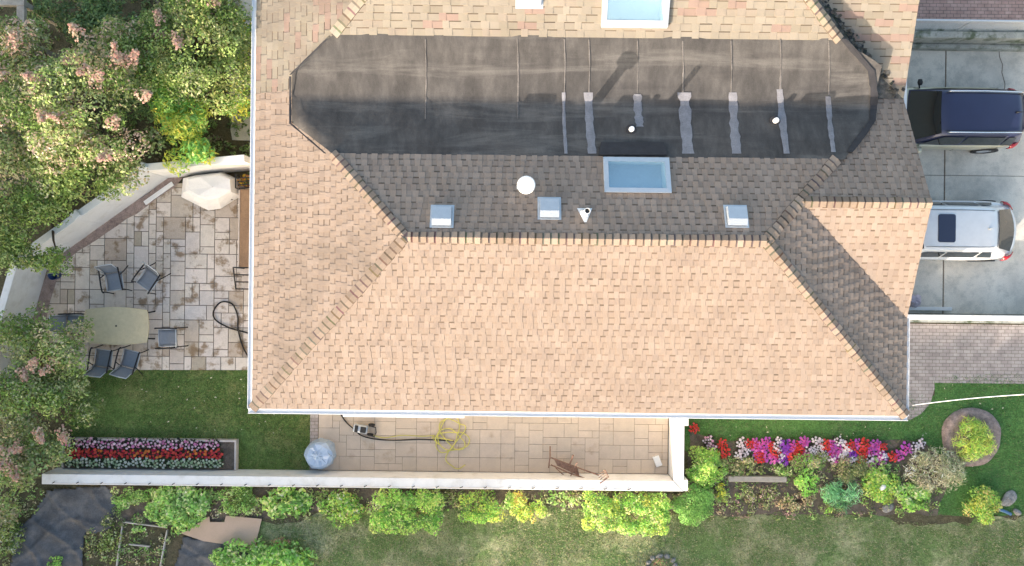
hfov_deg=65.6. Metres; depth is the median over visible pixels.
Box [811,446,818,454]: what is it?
bedding plant
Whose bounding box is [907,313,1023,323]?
retaining wall
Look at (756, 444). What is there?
bedding plant
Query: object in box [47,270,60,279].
bucket
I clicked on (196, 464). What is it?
bedding plant
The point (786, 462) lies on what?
bedding plant
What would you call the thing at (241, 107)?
yellow flowered shrub
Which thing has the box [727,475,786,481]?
timber edging
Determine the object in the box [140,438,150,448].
bedding plant
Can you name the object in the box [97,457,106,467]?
bedding plant
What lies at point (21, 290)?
garden wall
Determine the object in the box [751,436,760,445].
bedding plant
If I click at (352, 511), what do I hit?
shrub
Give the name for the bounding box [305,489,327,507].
plant
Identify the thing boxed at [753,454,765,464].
bedding plant
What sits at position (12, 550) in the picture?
shrub
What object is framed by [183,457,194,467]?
bedding plant
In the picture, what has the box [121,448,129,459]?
bedding plant
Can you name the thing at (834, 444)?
bedding plant
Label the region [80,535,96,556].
shrub
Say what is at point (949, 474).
ornamental grass
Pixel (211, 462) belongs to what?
bedding plant
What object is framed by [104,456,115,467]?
bedding plant
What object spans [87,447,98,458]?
bedding plant
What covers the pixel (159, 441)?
bedding plant
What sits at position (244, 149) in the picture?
ground cover
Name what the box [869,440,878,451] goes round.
bedding plant
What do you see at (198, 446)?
bedding plant
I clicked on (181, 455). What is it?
bedding plant
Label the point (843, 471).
shrub
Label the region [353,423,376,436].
pressure washer
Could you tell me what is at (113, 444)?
bedding plant
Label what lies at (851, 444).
bedding plant
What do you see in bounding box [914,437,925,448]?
bedding plant
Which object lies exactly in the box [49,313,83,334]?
patio chair
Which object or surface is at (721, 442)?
bedding plant
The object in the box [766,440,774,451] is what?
bedding plant
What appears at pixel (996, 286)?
driveway
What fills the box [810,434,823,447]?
bedding plant
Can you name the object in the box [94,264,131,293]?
patio chair
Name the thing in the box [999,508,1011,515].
drain pipe
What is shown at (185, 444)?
bedding plant
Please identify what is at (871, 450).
bedding plant
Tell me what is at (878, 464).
bedding plant
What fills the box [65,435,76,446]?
bedding plant
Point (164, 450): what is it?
bedding plant
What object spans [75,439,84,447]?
bedding plant
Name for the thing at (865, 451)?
bedding plant
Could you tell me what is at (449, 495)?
plant
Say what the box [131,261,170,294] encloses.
patio chair
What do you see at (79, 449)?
bedding plant
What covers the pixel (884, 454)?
bedding plant
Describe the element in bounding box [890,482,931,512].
shrub
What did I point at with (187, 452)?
bedding plant
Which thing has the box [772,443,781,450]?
bedding plant
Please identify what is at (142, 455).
bedding plant
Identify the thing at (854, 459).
bedding plant
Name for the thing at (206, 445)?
bedding plant
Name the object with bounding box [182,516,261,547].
cardboard sheet
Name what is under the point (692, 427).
bedding plant
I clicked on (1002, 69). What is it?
driveway crack
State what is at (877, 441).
bedding plant
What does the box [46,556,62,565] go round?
shrub
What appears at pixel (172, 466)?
bedding plant
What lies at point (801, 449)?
bedding plant
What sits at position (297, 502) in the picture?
shrub
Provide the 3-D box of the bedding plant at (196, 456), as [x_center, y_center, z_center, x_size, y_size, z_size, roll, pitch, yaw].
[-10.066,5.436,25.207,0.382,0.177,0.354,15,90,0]
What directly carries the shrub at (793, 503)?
on the soil bed at (818, 501)
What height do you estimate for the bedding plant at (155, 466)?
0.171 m
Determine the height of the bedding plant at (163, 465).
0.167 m
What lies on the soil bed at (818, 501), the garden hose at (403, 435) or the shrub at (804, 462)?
the shrub at (804, 462)
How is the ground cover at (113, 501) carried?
on the soil bed at (259, 492)
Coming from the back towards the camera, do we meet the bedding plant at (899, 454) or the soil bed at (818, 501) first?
the soil bed at (818, 501)
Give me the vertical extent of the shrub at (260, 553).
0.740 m
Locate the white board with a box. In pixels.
[909,307,951,310]
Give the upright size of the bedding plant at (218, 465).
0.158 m
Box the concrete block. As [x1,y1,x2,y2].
[653,455,661,466]
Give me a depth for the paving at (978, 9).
25.49 m
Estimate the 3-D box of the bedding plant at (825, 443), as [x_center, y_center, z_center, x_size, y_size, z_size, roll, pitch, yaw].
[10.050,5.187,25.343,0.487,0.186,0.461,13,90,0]
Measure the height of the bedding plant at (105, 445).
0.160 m
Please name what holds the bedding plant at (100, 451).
in the raised bed at (230, 447)
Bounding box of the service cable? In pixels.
[912,394,1023,405]
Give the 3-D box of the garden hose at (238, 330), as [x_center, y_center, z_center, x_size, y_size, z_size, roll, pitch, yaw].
[-8.569,1.645,25.400,0.824,0.071,2.599,-41,90,0]
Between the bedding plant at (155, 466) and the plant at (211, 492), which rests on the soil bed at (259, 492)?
the plant at (211, 492)
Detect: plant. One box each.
[64,456,74,467]
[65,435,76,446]
[71,447,84,459]
[72,456,83,468]
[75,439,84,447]
[80,447,90,457]
[81,437,90,447]
[81,457,92,467]
[87,436,97,448]
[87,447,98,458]
[88,457,98,467]
[96,438,105,448]
[97,449,106,458]
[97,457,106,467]
[102,438,110,448]
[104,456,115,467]
[105,448,116,458]
[110,438,118,449]
[111,457,122,468]
[112,449,121,458]
[117,438,128,448]
[120,458,130,467]
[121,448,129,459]
[125,437,136,449]
[128,458,137,466]
[129,448,138,458]
[133,438,141,448]
[135,457,146,467]
[137,448,147,458]
[137,487,158,501]
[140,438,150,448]
[142,455,151,467]
[145,448,154,458]
[147,439,158,448]
[151,458,160,469]
[152,448,162,459]
[154,437,166,448]
[159,457,170,468]
[161,448,167,458]
[163,438,173,449]
[167,447,178,459]
[168,459,176,468]
[171,437,183,448]
[174,447,184,459]
[174,457,186,467]
[180,439,189,449]
[183,448,192,458]
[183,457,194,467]
[187,439,197,450]
[189,448,199,458]
[191,457,201,469]
[195,439,204,449]
[198,449,207,457]
[199,458,209,467]
[203,439,212,449]
[203,487,223,500]
[206,449,216,458]
[207,458,216,468]
[210,438,220,449]
[214,448,222,459]
[214,459,223,467]
[269,535,289,546]
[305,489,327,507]
[441,489,460,502]
[504,490,516,508]
[688,422,699,433]
[702,434,713,445]
[705,443,717,450]
[715,437,727,448]
[715,460,728,477]
[716,447,730,458]
[733,448,746,460]
[734,436,746,448]
[739,446,750,456]
[743,438,753,449]
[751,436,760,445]
[751,440,760,449]
[751,444,762,453]
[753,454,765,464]
[758,442,769,452]
[760,436,770,445]
[762,450,770,462]
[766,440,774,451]
[768,448,781,460]
[768,452,779,464]
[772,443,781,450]
[773,436,783,447]
[776,451,785,462]
[778,437,790,450]
[778,455,788,466]
[781,446,791,455]
[785,451,797,462]
[786,438,797,451]
[791,439,799,451]
[795,444,804,455]
[798,436,808,447]
[799,435,810,445]
[803,445,814,456]
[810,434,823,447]
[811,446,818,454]
[815,440,824,450]
[815,449,828,458]
[818,500,844,513]
[821,438,832,450]
[827,438,836,449]
[827,446,838,457]
[827,454,836,463]
[832,436,843,445]
[834,443,843,453]
[837,450,846,459]
[838,439,852,452]
[844,438,855,451]
[846,453,858,467]
[847,449,857,459]
[852,438,860,449]
[856,447,866,455]
[858,437,870,449]
[858,447,870,456]
[863,454,874,465]
[865,456,891,473]
[867,446,876,456]
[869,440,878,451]
[872,438,881,449]
[874,450,885,459]
[876,450,887,460]
[877,440,887,451]
[877,458,887,466]
[887,450,898,462]
[892,449,903,460]
[897,441,911,455]
[906,442,920,453]
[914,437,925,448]
[915,498,929,510]
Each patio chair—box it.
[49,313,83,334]
[84,344,117,377]
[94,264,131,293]
[109,345,148,378]
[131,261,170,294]
[154,327,188,348]
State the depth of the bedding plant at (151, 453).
25.17 m
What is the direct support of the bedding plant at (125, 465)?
in the raised bed at (230, 447)
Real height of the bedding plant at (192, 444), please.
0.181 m
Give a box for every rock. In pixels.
[655,553,662,558]
[882,503,893,512]
[1001,490,1016,505]
[1013,508,1021,515]
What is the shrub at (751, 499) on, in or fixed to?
on the soil bed at (818, 501)
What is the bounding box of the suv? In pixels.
[907,79,1023,153]
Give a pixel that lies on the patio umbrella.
(214, 191)
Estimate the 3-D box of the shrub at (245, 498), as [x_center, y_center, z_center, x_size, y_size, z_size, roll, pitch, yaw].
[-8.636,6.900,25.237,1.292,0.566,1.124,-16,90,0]
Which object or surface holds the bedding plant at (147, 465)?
in the raised bed at (230, 447)
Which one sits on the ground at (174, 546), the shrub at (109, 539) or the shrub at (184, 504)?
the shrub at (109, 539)
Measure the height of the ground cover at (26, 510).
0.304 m
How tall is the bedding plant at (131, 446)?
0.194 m
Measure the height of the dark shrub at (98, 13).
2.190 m
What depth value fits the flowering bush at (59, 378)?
23.19 m
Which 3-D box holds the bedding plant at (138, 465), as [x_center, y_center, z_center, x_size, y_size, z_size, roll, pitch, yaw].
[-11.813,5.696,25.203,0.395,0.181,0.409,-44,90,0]
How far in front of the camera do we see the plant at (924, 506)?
25.30 m
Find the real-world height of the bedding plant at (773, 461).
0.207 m
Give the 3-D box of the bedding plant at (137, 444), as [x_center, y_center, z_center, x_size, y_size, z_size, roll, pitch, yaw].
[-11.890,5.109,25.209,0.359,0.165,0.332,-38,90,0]
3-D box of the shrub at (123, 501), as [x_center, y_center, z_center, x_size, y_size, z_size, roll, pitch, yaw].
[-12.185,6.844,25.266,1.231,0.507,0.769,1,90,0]
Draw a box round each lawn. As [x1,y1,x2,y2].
[70,370,318,469]
[250,506,1023,565]
[685,383,1023,516]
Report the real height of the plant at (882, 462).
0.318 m
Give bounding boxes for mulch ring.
[942,408,1000,466]
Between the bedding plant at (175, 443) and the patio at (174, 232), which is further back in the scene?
the patio at (174, 232)
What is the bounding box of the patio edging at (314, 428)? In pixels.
[310,414,317,469]
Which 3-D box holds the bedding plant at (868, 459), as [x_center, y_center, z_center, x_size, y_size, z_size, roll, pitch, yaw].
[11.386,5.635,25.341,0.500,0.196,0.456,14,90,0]
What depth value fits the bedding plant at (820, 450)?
25.33 m
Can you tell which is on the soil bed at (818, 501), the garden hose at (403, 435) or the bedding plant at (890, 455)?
the bedding plant at (890, 455)
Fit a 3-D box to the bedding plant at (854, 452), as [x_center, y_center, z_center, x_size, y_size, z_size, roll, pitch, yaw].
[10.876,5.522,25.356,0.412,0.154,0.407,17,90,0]
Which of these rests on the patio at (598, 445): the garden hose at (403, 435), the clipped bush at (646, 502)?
the garden hose at (403, 435)
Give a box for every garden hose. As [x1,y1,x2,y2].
[212,301,247,356]
[375,435,434,437]
[432,418,469,468]
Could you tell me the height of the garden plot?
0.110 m
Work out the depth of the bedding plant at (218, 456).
25.17 m
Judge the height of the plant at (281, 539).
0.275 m
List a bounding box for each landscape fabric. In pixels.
[10,485,117,565]
[175,536,250,565]
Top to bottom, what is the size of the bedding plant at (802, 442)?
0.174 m
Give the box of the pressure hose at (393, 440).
[341,415,453,441]
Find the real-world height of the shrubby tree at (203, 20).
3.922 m
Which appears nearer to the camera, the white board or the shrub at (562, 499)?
the shrub at (562, 499)
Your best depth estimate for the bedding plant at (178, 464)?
25.18 m
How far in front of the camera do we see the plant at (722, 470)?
25.32 m
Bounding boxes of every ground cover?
[0,0,250,238]
[0,473,44,565]
[85,507,174,565]
[111,486,787,521]
[687,447,946,520]
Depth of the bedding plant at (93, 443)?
25.18 m
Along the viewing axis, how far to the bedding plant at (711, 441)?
25.35 m
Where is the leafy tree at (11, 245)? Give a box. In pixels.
[0,140,119,277]
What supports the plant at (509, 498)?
on the soil bed at (259, 492)
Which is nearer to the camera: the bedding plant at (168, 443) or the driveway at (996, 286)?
the bedding plant at (168, 443)
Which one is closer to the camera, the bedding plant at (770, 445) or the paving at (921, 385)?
the bedding plant at (770, 445)
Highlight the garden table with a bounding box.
[83,307,155,344]
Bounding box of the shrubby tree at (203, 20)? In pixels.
[106,0,252,119]
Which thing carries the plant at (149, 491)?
on the soil bed at (259, 492)
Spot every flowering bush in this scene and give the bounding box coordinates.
[0,301,105,459]
[0,417,77,526]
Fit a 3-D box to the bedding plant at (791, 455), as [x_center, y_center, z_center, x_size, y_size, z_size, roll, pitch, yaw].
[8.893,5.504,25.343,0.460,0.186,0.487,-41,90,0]
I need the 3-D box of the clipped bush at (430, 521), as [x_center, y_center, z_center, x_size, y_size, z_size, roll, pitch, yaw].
[-3.275,7.121,25.001,2.403,1.038,1.613,1,90,0]
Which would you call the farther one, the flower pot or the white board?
the white board
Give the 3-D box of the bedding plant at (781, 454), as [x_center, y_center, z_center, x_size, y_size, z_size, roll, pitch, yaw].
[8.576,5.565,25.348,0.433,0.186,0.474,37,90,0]
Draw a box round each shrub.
[0,505,25,555]
[27,0,169,123]
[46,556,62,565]
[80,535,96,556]
[97,513,124,563]
[110,486,147,509]
[131,525,145,532]
[143,486,212,534]
[148,73,217,176]
[208,535,317,565]
[214,10,251,122]
[219,486,260,517]
[260,487,314,519]
[318,488,364,528]
[546,492,575,507]
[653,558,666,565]
[685,446,722,488]
[715,483,727,502]
[722,453,767,475]
[744,485,779,503]
[768,462,794,476]
[774,493,815,510]
[788,452,828,473]
[793,465,819,497]
[819,477,863,514]
[831,454,871,483]
[860,467,900,504]
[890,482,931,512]
[961,485,1002,524]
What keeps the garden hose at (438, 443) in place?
on the patio at (598, 445)
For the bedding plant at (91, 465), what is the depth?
25.18 m
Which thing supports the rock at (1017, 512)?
on the lawn at (942, 394)
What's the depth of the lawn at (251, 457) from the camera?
25.50 m
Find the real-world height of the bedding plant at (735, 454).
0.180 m
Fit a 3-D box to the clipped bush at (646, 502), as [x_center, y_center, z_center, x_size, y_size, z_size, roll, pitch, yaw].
[3.575,7.193,24.978,2.830,1.085,1.437,1,90,0]
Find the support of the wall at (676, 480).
on the ground at (174, 546)
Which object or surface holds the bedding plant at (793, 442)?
on the soil bed at (818, 501)
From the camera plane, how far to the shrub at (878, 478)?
25.19 m
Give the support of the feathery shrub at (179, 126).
on the ground at (174, 546)
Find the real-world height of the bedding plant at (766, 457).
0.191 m
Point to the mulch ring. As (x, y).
(950, 426)
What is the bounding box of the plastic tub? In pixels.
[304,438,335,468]
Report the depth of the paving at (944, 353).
25.49 m
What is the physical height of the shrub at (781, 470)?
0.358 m
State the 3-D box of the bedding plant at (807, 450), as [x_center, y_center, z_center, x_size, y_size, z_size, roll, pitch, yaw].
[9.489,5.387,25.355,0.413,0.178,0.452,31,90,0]
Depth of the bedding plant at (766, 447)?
25.31 m
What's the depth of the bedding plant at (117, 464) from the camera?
25.18 m
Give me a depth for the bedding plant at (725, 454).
25.32 m
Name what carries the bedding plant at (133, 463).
in the raised bed at (230, 447)
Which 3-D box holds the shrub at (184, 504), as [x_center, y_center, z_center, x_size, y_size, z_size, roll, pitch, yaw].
[-10.591,7.062,25.160,2.026,0.718,1.734,24,90,0]
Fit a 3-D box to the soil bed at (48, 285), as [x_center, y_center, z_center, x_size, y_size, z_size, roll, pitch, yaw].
[-13.361,-1.250,25.434,1.445,0.001,6.947,41,90,0]
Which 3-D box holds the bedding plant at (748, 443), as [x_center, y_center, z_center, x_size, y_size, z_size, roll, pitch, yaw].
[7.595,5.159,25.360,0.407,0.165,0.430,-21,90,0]
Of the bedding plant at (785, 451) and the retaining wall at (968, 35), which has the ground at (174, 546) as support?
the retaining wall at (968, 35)
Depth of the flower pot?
25.04 m
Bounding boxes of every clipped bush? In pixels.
[369,488,444,535]
[457,489,506,524]
[509,490,547,522]
[581,490,671,536]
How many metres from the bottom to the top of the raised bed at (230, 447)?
0.240 m
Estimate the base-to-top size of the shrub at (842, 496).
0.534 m
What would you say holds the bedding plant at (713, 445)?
on the soil bed at (818, 501)
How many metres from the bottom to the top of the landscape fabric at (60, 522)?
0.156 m
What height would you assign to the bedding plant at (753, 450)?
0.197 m
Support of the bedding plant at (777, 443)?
on the soil bed at (818, 501)
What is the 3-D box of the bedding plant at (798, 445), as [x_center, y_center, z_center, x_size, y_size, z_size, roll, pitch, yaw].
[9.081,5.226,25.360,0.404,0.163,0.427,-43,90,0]
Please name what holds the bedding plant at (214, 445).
in the raised bed at (230, 447)
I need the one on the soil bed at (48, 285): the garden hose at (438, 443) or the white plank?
the white plank
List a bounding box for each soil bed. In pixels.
[31,177,182,333]
[106,485,688,526]
[688,432,950,516]
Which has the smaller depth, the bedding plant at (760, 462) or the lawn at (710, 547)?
the bedding plant at (760, 462)
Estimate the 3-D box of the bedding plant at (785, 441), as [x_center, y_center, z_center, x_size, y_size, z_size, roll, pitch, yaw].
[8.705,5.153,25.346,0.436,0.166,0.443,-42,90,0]
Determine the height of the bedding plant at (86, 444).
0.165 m
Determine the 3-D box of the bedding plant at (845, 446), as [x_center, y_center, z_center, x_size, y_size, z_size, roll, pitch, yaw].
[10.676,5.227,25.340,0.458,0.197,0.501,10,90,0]
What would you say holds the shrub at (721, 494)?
on the soil bed at (818, 501)
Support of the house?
on the ground at (174, 546)
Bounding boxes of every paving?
[907,373,934,419]
[909,324,1023,383]
[916,0,1023,23]
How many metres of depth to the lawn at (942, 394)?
25.50 m
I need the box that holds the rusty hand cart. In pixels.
[548,446,608,483]
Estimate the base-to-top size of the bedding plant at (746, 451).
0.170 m
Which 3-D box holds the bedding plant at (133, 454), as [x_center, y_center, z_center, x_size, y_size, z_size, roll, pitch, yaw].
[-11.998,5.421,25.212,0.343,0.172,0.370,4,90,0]
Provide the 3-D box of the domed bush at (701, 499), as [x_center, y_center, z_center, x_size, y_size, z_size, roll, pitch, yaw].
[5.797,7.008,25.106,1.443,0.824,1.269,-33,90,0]
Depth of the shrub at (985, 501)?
25.05 m
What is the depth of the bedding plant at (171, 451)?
25.17 m
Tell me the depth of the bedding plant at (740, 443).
25.34 m
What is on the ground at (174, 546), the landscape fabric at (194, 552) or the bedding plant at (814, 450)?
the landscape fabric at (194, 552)
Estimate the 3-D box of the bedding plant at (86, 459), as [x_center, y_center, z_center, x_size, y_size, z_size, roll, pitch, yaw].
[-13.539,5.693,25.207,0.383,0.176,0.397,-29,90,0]
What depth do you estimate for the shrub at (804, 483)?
25.22 m
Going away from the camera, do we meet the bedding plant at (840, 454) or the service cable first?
the service cable
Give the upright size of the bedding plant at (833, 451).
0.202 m
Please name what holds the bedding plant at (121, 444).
in the raised bed at (230, 447)
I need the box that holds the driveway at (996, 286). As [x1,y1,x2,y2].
[907,50,1023,313]
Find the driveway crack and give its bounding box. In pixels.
[999,51,1004,88]
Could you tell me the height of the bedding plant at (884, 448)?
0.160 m
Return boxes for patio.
[46,178,249,369]
[318,414,667,473]
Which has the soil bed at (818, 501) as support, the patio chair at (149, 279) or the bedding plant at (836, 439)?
the bedding plant at (836, 439)
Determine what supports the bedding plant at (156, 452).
in the raised bed at (230, 447)
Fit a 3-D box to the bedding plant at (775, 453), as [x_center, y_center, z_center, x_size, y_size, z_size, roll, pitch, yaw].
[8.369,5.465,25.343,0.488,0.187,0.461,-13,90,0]
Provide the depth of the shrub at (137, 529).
25.36 m
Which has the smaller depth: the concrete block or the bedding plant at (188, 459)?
the bedding plant at (188, 459)
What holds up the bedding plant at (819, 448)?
on the soil bed at (818, 501)
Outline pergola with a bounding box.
[0,0,59,60]
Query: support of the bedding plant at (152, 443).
in the raised bed at (230, 447)
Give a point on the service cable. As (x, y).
(968, 398)
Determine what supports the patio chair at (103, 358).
on the patio at (174, 232)
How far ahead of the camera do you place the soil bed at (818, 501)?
25.49 m
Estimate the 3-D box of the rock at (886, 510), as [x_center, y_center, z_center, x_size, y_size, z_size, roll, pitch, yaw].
[12.057,7.213,25.450,0.412,0.099,0.281,-23,90,0]
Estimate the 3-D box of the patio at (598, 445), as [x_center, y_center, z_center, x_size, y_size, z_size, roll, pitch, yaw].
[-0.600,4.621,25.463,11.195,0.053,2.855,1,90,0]
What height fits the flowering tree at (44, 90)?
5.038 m
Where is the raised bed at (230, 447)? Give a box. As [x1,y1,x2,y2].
[61,437,238,469]
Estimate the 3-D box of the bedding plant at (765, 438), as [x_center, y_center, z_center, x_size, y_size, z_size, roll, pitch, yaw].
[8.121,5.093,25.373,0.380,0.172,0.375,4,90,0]
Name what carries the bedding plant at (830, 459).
on the soil bed at (818, 501)
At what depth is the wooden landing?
24.89 m
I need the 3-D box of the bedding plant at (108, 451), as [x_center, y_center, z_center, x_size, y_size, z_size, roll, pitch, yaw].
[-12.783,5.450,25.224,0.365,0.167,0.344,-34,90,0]
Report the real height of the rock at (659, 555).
0.138 m
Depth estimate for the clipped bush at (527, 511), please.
24.88 m
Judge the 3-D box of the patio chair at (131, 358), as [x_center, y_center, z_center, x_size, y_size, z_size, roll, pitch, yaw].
[-12.043,2.474,24.935,0.680,1.023,0.881,15,90,0]
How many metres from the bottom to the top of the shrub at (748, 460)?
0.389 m
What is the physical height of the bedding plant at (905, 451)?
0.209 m
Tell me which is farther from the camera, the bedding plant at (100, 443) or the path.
the path
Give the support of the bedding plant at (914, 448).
on the soil bed at (818, 501)
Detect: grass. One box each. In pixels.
[900,446,967,494]
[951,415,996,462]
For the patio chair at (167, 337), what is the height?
1.023 m
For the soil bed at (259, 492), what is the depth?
25.49 m
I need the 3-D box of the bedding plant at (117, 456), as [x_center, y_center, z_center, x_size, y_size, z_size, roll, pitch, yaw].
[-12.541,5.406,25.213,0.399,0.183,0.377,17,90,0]
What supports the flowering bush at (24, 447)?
on the ground at (174, 546)
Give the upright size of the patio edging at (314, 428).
0.045 m
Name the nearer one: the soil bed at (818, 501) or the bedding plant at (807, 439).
the bedding plant at (807, 439)
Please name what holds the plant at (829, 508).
on the soil bed at (818, 501)
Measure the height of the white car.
1.710 m
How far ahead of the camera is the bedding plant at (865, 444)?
25.31 m
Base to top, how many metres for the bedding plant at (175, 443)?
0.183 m
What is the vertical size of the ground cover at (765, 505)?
0.317 m
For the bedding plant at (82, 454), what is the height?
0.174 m
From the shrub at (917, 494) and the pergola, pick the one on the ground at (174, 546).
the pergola
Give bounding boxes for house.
[247,0,932,420]
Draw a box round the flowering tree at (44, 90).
[0,13,171,206]
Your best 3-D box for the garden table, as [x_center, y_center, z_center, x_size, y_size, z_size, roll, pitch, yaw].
[-12.331,1.337,25.080,2.040,0.728,1.180,1,90,0]
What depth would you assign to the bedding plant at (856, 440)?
25.34 m
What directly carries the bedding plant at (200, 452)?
in the raised bed at (230, 447)
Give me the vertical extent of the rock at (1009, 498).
0.139 m
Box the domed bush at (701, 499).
[671,483,714,526]
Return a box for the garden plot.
[116,521,168,565]
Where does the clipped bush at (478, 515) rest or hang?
on the soil bed at (259, 492)
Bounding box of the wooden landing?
[232,174,249,289]
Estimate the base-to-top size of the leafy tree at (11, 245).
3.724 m
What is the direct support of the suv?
on the driveway at (996, 286)
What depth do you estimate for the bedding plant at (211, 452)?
25.18 m
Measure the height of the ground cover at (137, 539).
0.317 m
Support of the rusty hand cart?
on the patio at (598, 445)
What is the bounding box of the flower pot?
[237,172,249,186]
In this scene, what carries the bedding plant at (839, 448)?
on the soil bed at (818, 501)
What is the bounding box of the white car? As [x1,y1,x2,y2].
[920,200,1016,261]
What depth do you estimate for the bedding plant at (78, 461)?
25.18 m
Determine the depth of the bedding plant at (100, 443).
25.20 m
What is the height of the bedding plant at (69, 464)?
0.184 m
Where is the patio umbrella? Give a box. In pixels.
[181,172,239,209]
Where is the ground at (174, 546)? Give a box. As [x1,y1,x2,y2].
[0,0,1023,565]
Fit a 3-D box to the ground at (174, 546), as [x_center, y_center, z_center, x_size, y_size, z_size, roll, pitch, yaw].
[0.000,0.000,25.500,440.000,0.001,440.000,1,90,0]
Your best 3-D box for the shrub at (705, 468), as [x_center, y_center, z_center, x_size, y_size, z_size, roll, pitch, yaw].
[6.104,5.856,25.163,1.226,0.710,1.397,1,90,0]
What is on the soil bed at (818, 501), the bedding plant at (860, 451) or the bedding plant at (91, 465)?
the bedding plant at (860, 451)
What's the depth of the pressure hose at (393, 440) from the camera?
25.39 m
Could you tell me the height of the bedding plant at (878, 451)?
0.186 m
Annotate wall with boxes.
[0,154,249,384]
[42,418,688,490]
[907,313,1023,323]
[912,19,1023,51]
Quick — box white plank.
[143,182,173,204]
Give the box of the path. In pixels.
[228,0,251,140]

